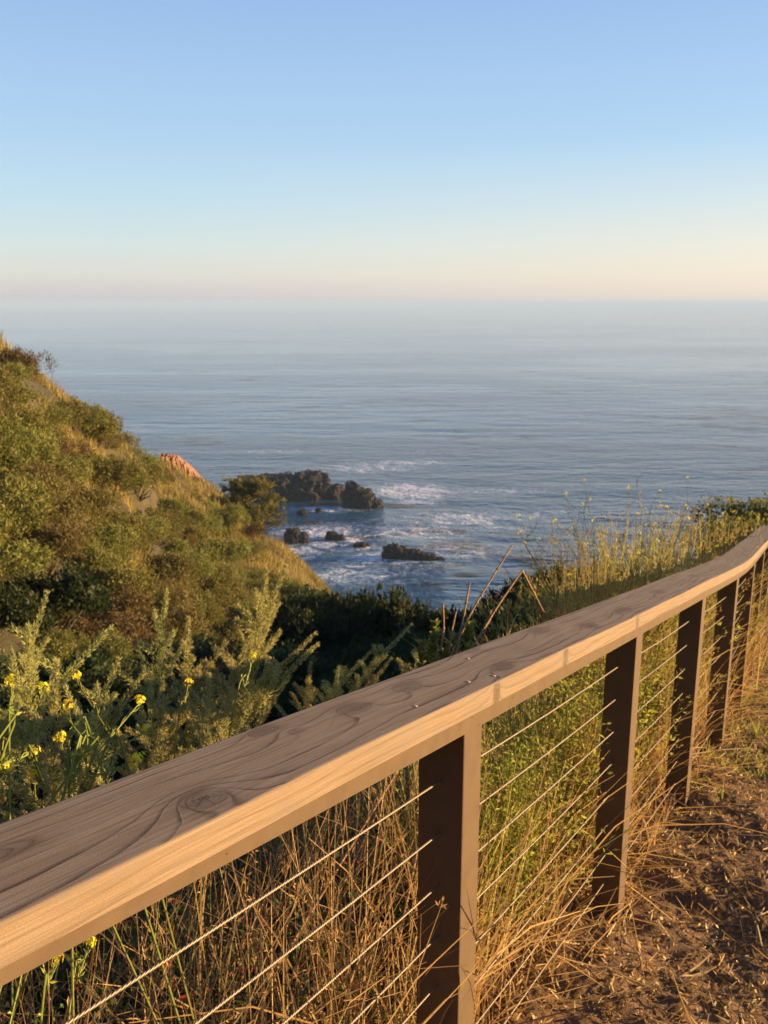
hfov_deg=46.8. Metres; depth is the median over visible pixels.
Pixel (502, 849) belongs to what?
grass clump
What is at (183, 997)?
dry grass
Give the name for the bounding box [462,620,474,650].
leafy shoot
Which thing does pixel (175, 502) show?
coyote bush
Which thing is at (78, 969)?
mustard plant
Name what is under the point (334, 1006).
dry grass
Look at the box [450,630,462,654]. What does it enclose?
leafy shoot
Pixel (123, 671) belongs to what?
coyote bush
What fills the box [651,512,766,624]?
grass clump
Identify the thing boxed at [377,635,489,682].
gully bush
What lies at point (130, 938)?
weed plant
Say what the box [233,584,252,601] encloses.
coyote bush
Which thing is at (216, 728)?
plume plant
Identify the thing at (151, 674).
plume plant
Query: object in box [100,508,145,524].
coyote bush
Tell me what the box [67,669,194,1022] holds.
mustard plant
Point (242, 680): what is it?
mustard plant
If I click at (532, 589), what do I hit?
dry stalk
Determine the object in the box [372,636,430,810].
plume plant
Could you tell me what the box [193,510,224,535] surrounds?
coyote bush
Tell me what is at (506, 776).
weed plant
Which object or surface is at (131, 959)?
bramble bush
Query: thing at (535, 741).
weed plant
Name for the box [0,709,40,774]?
mustard plant
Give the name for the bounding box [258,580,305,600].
gully bush
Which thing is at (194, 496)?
coyote bush
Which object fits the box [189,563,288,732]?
plume plant
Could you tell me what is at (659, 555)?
mustard plant
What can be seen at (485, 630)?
dry stalk
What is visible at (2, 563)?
coyote bush
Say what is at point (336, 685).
plume plant
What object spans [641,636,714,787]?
grass clump
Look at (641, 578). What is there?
grass clump
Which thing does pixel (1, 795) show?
bramble bush
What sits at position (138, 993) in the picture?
bramble bush
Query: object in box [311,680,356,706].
gully bush
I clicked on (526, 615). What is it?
gully bush
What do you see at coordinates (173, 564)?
coyote bush
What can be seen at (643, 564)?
grass clump
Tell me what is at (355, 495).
sea rock
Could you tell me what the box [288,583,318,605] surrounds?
gully bush
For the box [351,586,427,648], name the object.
gully bush
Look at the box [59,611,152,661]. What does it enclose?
scrub bush
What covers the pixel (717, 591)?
grass clump
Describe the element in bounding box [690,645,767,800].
verge grass
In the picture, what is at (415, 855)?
dry stalk
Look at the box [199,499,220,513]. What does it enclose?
coyote bush
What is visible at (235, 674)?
plume plant
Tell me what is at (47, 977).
mustard plant
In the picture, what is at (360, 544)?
sea rock
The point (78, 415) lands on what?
coyote bush
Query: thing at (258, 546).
coyote bush
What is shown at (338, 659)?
gully bush
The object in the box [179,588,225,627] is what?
coyote bush
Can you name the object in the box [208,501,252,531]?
coyote bush
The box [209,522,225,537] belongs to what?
coyote bush
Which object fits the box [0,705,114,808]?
gully bush
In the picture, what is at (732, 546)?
coyote bush
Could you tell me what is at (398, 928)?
bramble bush
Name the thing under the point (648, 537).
mustard plant
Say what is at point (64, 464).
coyote bush
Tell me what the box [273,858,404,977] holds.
bramble bush
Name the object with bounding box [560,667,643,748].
weed plant
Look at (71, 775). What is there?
mustard plant
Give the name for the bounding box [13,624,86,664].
coyote bush
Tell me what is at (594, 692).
grass clump
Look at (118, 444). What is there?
coyote bush
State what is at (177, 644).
coyote bush
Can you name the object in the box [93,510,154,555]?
coyote bush
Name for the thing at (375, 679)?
plume plant
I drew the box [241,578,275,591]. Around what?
coyote bush
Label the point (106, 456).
coyote bush
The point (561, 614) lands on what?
grass clump
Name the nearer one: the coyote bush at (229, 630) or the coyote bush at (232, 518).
the coyote bush at (229, 630)
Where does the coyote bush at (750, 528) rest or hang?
on the hillside
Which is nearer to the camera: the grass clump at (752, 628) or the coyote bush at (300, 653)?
the grass clump at (752, 628)
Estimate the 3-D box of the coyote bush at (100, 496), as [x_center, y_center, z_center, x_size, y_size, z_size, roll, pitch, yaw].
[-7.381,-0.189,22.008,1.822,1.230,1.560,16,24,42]
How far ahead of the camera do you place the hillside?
15.08 m
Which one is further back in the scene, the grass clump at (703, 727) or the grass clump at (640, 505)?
the grass clump at (640, 505)
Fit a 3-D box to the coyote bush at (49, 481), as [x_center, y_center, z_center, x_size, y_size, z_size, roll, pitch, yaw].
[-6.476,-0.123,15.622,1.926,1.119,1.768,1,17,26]
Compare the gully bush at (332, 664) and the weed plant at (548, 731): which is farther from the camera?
the gully bush at (332, 664)
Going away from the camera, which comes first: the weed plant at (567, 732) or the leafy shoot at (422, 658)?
the leafy shoot at (422, 658)
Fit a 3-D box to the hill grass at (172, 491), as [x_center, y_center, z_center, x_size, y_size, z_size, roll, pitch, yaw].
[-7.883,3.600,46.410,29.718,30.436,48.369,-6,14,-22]
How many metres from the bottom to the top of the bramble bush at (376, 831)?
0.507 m
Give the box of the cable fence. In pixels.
[0,525,767,1023]
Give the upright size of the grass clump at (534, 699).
0.889 m
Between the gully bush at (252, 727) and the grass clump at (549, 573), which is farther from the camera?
the gully bush at (252, 727)
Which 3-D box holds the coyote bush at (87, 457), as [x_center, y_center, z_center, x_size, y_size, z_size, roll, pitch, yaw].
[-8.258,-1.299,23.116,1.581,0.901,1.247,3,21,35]
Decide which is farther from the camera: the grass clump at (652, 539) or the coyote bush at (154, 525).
the coyote bush at (154, 525)
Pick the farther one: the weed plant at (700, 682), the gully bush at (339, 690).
the gully bush at (339, 690)
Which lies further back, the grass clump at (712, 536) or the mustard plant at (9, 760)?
the grass clump at (712, 536)
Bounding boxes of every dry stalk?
[276,570,522,968]
[286,545,512,1001]
[372,610,490,934]
[381,582,470,1023]
[395,604,444,984]
[398,612,456,1009]
[521,570,547,619]
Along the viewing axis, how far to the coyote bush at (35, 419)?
20.56 m
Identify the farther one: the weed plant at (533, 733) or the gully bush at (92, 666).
the gully bush at (92, 666)
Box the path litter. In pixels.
[479,651,767,1023]
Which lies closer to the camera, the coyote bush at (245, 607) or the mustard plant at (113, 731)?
the mustard plant at (113, 731)
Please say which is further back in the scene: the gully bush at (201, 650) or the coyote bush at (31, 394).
the coyote bush at (31, 394)
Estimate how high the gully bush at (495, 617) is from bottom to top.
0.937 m
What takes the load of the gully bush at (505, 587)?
on the hillside
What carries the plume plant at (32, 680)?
on the hillside
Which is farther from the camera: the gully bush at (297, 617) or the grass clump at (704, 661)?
the gully bush at (297, 617)
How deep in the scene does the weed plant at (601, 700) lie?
3.17 m
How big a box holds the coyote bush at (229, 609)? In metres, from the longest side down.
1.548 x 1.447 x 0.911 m
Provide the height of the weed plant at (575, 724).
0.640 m
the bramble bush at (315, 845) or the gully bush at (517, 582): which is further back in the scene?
the gully bush at (517, 582)
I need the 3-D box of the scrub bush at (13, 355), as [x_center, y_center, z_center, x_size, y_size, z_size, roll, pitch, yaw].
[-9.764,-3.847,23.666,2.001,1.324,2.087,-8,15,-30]
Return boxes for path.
[479,646,767,1023]
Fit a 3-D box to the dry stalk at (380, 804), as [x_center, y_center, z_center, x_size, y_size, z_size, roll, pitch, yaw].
[0.076,0.575,2.229,0.014,0.782,1.051,9,16,33]
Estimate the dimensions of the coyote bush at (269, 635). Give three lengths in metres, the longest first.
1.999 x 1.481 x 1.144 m
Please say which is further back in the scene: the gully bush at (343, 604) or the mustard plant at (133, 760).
the gully bush at (343, 604)
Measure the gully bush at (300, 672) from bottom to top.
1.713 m
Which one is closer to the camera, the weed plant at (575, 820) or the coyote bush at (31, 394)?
the weed plant at (575, 820)
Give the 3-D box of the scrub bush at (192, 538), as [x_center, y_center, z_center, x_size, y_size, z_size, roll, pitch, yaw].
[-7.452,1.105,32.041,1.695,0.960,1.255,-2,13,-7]
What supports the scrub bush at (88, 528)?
on the hillside
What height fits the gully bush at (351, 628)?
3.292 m
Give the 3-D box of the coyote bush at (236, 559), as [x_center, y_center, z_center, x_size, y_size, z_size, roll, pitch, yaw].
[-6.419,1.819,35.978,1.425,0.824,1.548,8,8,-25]
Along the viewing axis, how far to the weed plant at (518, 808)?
2.23 m
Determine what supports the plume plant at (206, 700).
on the hillside
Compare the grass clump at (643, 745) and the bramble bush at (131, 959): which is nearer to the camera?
the bramble bush at (131, 959)
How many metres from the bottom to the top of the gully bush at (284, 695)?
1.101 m
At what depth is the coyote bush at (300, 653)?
19.16 m
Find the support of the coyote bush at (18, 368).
on the hillside
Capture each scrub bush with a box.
[0,344,58,383]
[0,395,23,422]
[0,455,87,501]
[2,380,28,403]
[3,511,88,577]
[21,440,66,469]
[33,510,97,555]
[51,427,95,459]
[53,582,157,639]
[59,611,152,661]
[96,428,122,449]
[124,594,208,642]
[130,568,184,591]
[133,614,191,646]
[139,581,197,623]
[162,471,176,482]
[172,531,200,549]
[230,521,266,540]
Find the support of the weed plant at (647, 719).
on the hillside
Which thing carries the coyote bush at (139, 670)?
on the hillside
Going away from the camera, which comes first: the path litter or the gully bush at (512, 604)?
the path litter
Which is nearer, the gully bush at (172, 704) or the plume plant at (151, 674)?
the plume plant at (151, 674)
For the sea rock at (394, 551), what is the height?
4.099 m
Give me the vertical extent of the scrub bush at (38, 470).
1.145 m
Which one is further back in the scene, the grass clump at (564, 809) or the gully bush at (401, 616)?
the gully bush at (401, 616)
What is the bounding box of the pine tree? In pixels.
[216,473,287,532]
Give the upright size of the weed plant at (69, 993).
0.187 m
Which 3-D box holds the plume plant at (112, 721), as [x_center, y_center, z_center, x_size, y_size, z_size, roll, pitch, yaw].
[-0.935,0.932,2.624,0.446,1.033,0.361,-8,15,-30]
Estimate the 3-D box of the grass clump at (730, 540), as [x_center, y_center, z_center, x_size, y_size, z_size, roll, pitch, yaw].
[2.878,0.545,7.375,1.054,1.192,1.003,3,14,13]
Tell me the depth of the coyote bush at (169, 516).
29.76 m
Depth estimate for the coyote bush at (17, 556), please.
12.55 m
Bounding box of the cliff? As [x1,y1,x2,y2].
[160,453,204,480]
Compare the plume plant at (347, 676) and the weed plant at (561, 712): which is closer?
the weed plant at (561, 712)
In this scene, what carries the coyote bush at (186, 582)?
on the hillside
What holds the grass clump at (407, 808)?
on the hillside
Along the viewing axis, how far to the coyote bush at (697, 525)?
14.56 m
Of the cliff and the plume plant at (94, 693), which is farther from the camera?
the cliff
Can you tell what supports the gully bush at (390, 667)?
on the hillside
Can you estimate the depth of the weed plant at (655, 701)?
3.48 m
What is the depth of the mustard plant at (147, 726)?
1.42 m
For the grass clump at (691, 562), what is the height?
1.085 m
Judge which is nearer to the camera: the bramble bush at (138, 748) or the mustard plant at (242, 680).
the mustard plant at (242, 680)
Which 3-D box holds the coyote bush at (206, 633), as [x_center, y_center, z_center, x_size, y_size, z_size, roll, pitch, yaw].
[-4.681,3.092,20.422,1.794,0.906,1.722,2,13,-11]
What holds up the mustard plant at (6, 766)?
on the hillside
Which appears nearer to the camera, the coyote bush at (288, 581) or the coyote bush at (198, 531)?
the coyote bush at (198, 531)
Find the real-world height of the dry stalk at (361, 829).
0.567 m
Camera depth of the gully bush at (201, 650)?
13.10 m
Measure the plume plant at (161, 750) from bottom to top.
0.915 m
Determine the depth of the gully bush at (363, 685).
12.42 m
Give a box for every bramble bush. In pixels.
[0,774,178,1023]
[0,787,68,954]
[0,789,141,1023]
[0,947,99,1020]
[0,984,54,1021]
[1,937,118,1023]
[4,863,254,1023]
[18,729,158,810]
[41,929,173,1023]
[59,914,224,1023]
[75,989,97,1023]
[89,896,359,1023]
[91,941,250,1023]
[94,903,237,1023]
[144,934,327,1023]
[154,862,326,1022]
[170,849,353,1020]
[193,941,369,1023]
[208,871,356,1012]
[215,797,362,927]
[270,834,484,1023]
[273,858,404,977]
[295,793,408,906]
[306,768,418,883]
[317,812,491,974]
[336,793,409,860]
[351,783,502,913]
[352,762,527,925]
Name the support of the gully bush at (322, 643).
on the hillside
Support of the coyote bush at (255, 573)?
on the hillside
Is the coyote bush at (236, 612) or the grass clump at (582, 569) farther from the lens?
the coyote bush at (236, 612)
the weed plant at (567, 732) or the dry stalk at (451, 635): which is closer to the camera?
the dry stalk at (451, 635)
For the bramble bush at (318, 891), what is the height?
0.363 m
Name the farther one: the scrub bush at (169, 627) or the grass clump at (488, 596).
the scrub bush at (169, 627)
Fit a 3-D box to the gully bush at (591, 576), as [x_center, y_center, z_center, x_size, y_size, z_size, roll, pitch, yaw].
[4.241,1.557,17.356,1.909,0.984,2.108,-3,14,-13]
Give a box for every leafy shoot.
[410,637,429,798]
[426,618,440,664]
[436,642,450,658]
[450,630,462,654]
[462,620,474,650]
[482,623,498,788]
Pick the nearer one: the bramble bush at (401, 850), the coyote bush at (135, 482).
the bramble bush at (401, 850)
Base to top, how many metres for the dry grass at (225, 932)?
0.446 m
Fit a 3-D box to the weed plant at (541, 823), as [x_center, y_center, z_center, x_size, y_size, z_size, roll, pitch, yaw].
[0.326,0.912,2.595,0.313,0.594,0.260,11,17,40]
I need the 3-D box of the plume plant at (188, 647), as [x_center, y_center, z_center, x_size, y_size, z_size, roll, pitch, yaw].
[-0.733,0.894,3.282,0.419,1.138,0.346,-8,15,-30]
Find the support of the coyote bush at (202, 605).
on the hillside
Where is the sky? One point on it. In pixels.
(152, 151)
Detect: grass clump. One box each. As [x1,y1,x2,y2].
[348,760,515,972]
[370,729,555,993]
[399,577,604,780]
[440,574,641,732]
[478,733,576,921]
[481,716,590,900]
[483,553,644,710]
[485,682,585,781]
[517,519,651,701]
[522,539,667,691]
[526,513,654,622]
[526,566,676,728]
[533,554,756,750]
[534,686,663,847]
[538,695,663,866]
[543,556,675,683]
[550,500,687,601]
[550,520,669,664]
[552,659,659,731]
[552,699,665,827]
[553,530,739,685]
[554,552,738,725]
[573,556,744,701]
[580,683,682,808]
[585,490,725,589]
[592,516,695,628]
[597,526,743,644]
[598,540,762,671]
[609,522,767,635]
[614,542,767,726]
[615,513,722,604]
[640,621,709,768]
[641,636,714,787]
[643,539,767,678]
[645,502,747,571]
[650,527,767,689]
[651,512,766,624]
[651,627,712,743]
[663,511,747,605]
[673,634,741,717]
[674,623,711,699]
[687,520,767,667]
[693,514,767,640]
[708,583,766,685]
[752,598,767,665]
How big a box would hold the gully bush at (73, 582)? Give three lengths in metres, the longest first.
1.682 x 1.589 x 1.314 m
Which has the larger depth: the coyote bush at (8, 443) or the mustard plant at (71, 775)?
the coyote bush at (8, 443)
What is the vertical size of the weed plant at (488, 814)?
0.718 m
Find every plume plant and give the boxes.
[0,589,50,823]
[0,622,81,821]
[0,625,113,792]
[0,655,122,970]
[0,658,91,981]
[0,669,146,985]
[55,683,181,973]
[82,639,229,930]
[114,587,182,769]
[120,680,188,937]
[136,614,221,769]
[146,631,317,886]
[163,642,319,888]
[172,671,227,910]
[173,631,254,900]
[177,686,245,937]
[187,686,338,942]
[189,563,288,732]
[207,567,291,866]
[274,647,374,715]
[282,661,319,839]
[299,622,413,828]
[312,657,392,826]
[318,665,343,820]
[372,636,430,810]
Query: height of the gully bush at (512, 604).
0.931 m
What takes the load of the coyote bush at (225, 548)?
on the hillside
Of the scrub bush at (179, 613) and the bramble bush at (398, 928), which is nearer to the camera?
the bramble bush at (398, 928)
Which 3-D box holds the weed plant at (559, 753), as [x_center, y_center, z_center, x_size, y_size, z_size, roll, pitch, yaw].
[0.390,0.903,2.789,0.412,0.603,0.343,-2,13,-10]
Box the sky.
[0,0,767,303]
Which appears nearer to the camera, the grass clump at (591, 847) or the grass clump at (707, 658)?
the grass clump at (591, 847)
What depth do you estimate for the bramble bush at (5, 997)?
1.65 m
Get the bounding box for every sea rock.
[230,469,344,502]
[283,527,309,543]
[297,508,307,515]
[315,508,321,512]
[325,530,344,540]
[342,480,383,508]
[353,542,370,547]
[381,542,445,560]
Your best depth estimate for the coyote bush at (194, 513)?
34.51 m
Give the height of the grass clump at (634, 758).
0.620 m
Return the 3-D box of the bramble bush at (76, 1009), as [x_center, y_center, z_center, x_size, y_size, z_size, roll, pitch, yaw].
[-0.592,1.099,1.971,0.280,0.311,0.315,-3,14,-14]
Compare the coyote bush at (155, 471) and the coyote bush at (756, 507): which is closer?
the coyote bush at (756, 507)
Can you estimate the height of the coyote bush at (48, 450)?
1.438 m
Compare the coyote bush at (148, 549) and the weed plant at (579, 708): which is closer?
the weed plant at (579, 708)
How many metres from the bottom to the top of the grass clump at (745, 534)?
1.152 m
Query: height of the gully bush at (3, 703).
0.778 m
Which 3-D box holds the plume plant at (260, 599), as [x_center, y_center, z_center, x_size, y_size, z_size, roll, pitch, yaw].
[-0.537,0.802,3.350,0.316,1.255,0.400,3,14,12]
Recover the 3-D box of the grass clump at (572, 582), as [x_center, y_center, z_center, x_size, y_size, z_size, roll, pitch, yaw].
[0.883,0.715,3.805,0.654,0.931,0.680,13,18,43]
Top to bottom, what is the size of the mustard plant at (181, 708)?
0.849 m
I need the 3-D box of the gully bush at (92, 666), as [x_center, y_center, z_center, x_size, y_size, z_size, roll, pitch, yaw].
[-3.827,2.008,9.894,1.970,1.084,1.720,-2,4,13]
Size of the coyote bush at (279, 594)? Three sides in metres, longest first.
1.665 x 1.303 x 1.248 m
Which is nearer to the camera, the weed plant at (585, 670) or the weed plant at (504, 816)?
the weed plant at (504, 816)
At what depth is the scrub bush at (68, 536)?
14.68 m
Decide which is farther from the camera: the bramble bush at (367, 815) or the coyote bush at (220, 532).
the coyote bush at (220, 532)
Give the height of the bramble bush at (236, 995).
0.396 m
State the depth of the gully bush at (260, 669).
14.81 m
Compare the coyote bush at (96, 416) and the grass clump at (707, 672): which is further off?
the coyote bush at (96, 416)
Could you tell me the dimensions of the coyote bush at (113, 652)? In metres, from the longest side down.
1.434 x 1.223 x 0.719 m
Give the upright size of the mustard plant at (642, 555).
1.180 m
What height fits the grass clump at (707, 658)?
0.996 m
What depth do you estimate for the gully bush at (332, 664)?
19.11 m
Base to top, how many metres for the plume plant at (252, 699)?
1.048 m
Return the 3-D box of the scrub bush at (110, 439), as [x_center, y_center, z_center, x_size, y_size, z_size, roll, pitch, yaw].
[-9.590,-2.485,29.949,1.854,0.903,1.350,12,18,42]
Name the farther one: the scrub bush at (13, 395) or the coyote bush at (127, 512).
the coyote bush at (127, 512)
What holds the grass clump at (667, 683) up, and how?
on the hillside
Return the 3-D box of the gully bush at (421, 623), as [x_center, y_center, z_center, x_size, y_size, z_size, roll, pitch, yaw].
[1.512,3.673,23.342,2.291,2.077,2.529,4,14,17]
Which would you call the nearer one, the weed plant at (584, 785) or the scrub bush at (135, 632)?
the weed plant at (584, 785)
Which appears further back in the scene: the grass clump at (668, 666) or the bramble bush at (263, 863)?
the grass clump at (668, 666)
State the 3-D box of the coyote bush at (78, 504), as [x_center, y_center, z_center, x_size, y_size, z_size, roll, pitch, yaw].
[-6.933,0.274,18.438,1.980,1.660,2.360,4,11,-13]
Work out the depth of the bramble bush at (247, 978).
1.80 m
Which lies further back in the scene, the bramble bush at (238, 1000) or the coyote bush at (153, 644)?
the coyote bush at (153, 644)
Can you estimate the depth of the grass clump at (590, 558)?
5.44 m
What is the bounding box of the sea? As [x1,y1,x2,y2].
[0,304,767,615]
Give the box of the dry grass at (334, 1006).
[0,594,767,1023]
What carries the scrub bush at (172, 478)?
on the hillside
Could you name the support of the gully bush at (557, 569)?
on the hillside
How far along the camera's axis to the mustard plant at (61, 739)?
1.33 m
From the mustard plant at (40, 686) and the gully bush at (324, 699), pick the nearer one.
the mustard plant at (40, 686)
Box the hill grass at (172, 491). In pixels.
[0,329,334,632]
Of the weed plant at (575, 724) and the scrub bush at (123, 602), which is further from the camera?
the scrub bush at (123, 602)
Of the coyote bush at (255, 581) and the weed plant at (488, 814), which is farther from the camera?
the coyote bush at (255, 581)
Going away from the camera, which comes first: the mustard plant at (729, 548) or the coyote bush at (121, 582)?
the mustard plant at (729, 548)
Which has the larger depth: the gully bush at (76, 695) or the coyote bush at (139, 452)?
the coyote bush at (139, 452)
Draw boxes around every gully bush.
[0,558,105,638]
[0,587,45,639]
[0,650,43,701]
[0,690,72,737]
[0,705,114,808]
[8,645,135,720]
[17,571,116,630]
[26,669,153,763]
[47,698,163,780]
[117,679,220,712]
[119,634,230,689]
[124,696,262,770]
[131,699,254,764]
[135,672,221,722]
[212,634,333,691]
[212,659,289,703]
[232,672,296,723]
[250,714,278,728]
[253,634,321,656]
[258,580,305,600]
[258,679,319,714]
[269,588,346,646]
[282,586,336,636]
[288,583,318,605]
[295,687,363,711]
[297,639,346,656]
[300,655,349,685]
[305,663,370,696]
[308,650,353,664]
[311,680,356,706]
[314,588,374,645]
[320,581,416,653]
[340,622,429,672]
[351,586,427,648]
[359,673,379,688]
[371,646,417,681]
[376,589,464,639]
[376,629,425,673]
[376,640,432,678]
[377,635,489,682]
[391,623,477,665]
[402,611,448,637]
[424,635,474,664]
[426,627,484,651]
[435,603,475,635]
[454,597,490,632]
[470,584,546,641]
[473,579,582,641]
[476,580,535,605]
[479,572,534,602]
[481,569,562,640]
[500,595,561,637]
[509,575,587,602]
[509,590,583,631]
[525,560,597,583]
[557,563,637,592]
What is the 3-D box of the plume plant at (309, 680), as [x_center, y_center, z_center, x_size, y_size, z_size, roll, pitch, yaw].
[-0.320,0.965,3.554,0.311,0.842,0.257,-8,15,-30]
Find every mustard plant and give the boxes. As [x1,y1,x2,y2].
[0,694,145,991]
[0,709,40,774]
[0,736,11,786]
[4,674,17,1023]
[7,729,89,1023]
[11,724,150,1022]
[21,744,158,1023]
[36,682,180,1023]
[37,953,63,1023]
[46,736,145,805]
[52,731,74,1023]
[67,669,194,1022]
[67,937,96,1020]
[146,678,193,1017]
[181,651,256,1023]
[498,517,677,679]
[503,479,651,676]
[549,532,706,742]
[550,468,697,605]
[560,512,742,720]
[562,489,696,588]
[586,512,691,637]
[616,476,743,579]
[622,489,714,639]
[653,488,767,594]
[678,512,767,644]
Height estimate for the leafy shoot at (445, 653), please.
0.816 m
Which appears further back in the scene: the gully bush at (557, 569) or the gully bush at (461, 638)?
the gully bush at (557, 569)
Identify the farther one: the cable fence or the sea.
the sea
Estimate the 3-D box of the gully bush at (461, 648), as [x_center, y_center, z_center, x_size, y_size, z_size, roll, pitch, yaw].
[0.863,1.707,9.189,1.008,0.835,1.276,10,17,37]
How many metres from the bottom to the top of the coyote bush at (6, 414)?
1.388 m
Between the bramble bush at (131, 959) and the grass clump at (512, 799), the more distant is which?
the grass clump at (512, 799)
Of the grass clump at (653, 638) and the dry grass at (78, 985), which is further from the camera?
the grass clump at (653, 638)
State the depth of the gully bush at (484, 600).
21.27 m
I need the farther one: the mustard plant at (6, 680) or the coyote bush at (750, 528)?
the coyote bush at (750, 528)
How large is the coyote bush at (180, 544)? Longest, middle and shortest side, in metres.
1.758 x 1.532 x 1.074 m
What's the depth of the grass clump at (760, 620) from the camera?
5.06 m
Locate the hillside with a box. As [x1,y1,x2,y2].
[0,377,767,1023]
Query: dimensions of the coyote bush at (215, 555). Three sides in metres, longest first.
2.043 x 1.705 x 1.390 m
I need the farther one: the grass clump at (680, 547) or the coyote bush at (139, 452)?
the coyote bush at (139, 452)
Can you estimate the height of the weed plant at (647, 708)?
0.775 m
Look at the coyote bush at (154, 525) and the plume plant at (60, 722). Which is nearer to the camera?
the plume plant at (60, 722)
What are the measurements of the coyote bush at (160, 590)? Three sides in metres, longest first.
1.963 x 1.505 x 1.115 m
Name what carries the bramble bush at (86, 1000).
on the hillside
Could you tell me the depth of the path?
2.58 m
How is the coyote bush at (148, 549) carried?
on the hillside
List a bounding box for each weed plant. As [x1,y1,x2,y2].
[0,945,101,1008]
[37,961,124,1022]
[79,902,184,968]
[161,866,250,929]
[343,780,531,908]
[388,772,515,912]
[407,747,549,913]
[418,732,560,882]
[475,750,535,961]
[477,733,570,930]
[478,721,579,936]
[478,737,524,872]
[479,713,572,964]
[480,728,564,871]
[481,698,568,841]
[481,704,564,919]
[489,724,578,839]
[493,695,629,949]
[506,679,599,827]
[506,702,565,795]
[522,690,599,786]
[529,656,660,870]
[529,696,598,793]
[532,680,601,880]
[539,674,658,882]
[541,685,601,853]
[543,665,602,828]
[548,680,601,810]
[555,657,650,732]
[556,657,690,820]
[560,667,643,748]
[561,683,637,759]
[563,663,645,788]
[593,637,671,755]
[594,640,670,799]
[603,645,676,803]
[603,651,682,756]
[634,619,667,796]
[660,659,710,705]
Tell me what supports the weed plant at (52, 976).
on the hillside
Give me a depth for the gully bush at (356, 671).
14.16 m
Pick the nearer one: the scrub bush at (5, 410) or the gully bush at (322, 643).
the scrub bush at (5, 410)
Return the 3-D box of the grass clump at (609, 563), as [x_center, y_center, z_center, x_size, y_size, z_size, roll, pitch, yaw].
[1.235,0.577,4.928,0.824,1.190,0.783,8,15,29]
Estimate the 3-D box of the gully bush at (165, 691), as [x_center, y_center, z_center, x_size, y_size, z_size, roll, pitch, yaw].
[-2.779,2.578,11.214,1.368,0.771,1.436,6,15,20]
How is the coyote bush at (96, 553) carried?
on the hillside
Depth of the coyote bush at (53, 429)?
21.24 m
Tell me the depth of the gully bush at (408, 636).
18.05 m
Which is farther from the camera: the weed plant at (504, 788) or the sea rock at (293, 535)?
the sea rock at (293, 535)
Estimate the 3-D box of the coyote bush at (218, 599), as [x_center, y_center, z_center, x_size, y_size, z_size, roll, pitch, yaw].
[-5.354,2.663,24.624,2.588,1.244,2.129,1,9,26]
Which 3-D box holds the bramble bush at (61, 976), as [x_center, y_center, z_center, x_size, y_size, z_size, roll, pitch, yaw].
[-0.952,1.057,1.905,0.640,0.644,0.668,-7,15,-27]
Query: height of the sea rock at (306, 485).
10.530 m
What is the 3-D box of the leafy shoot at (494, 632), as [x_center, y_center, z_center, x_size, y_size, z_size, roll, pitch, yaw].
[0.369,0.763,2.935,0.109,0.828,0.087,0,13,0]
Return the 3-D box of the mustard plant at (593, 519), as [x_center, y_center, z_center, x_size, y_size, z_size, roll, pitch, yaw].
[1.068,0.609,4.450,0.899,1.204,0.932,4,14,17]
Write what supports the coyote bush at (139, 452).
on the hillside
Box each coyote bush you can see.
[0,360,35,384]
[0,364,30,405]
[0,379,48,409]
[0,398,22,435]
[0,403,51,434]
[0,413,44,478]
[0,427,63,474]
[0,470,60,541]
[0,505,30,552]
[0,538,57,588]
[0,560,21,584]
[7,467,78,523]
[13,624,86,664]
[28,419,68,441]
[38,403,73,428]
[39,454,95,486]
[40,396,95,427]
[44,483,100,551]
[60,445,94,462]
[60,455,95,489]
[61,537,127,584]
[63,628,138,664]
[63,654,148,702]
[67,555,160,625]
[72,403,112,436]
[74,479,123,517]
[81,403,126,447]
[85,453,128,480]
[86,451,149,502]
[87,533,140,567]
[90,518,142,556]
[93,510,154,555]
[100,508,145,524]
[104,434,126,452]
[115,462,153,494]
[116,662,161,702]
[120,430,140,448]
[125,444,145,457]
[130,459,173,501]
[131,451,164,470]
[134,526,159,554]
[136,503,186,547]
[136,547,207,587]
[137,627,238,688]
[138,512,181,550]
[142,513,174,540]
[143,582,177,615]
[148,628,224,648]
[157,496,192,513]
[159,535,198,555]
[166,555,205,586]
[173,547,217,586]
[179,543,225,568]
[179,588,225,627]
[179,626,216,641]
[182,504,212,526]
[183,584,238,617]
[184,523,211,549]
[186,490,203,502]
[187,595,206,625]
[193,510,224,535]
[193,559,244,604]
[197,535,253,565]
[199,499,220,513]
[203,616,267,649]
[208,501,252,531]
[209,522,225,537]
[213,559,248,586]
[219,602,255,621]
[222,603,234,614]
[223,581,248,601]
[224,597,265,622]
[225,591,254,606]
[226,551,243,564]
[231,537,250,554]
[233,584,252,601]
[237,617,276,644]
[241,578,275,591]
[241,640,328,682]
[242,564,267,579]
[243,539,269,560]
[246,576,271,588]
[255,567,287,583]
[258,586,285,600]
[271,574,308,588]
[679,518,762,554]
[689,490,767,531]
[692,508,767,560]
[712,533,767,616]
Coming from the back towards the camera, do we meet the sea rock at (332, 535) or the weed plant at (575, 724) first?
the sea rock at (332, 535)
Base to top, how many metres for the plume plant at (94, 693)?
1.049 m
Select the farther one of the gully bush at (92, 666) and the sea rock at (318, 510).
the sea rock at (318, 510)
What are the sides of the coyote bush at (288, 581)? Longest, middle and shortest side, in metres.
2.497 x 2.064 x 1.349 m

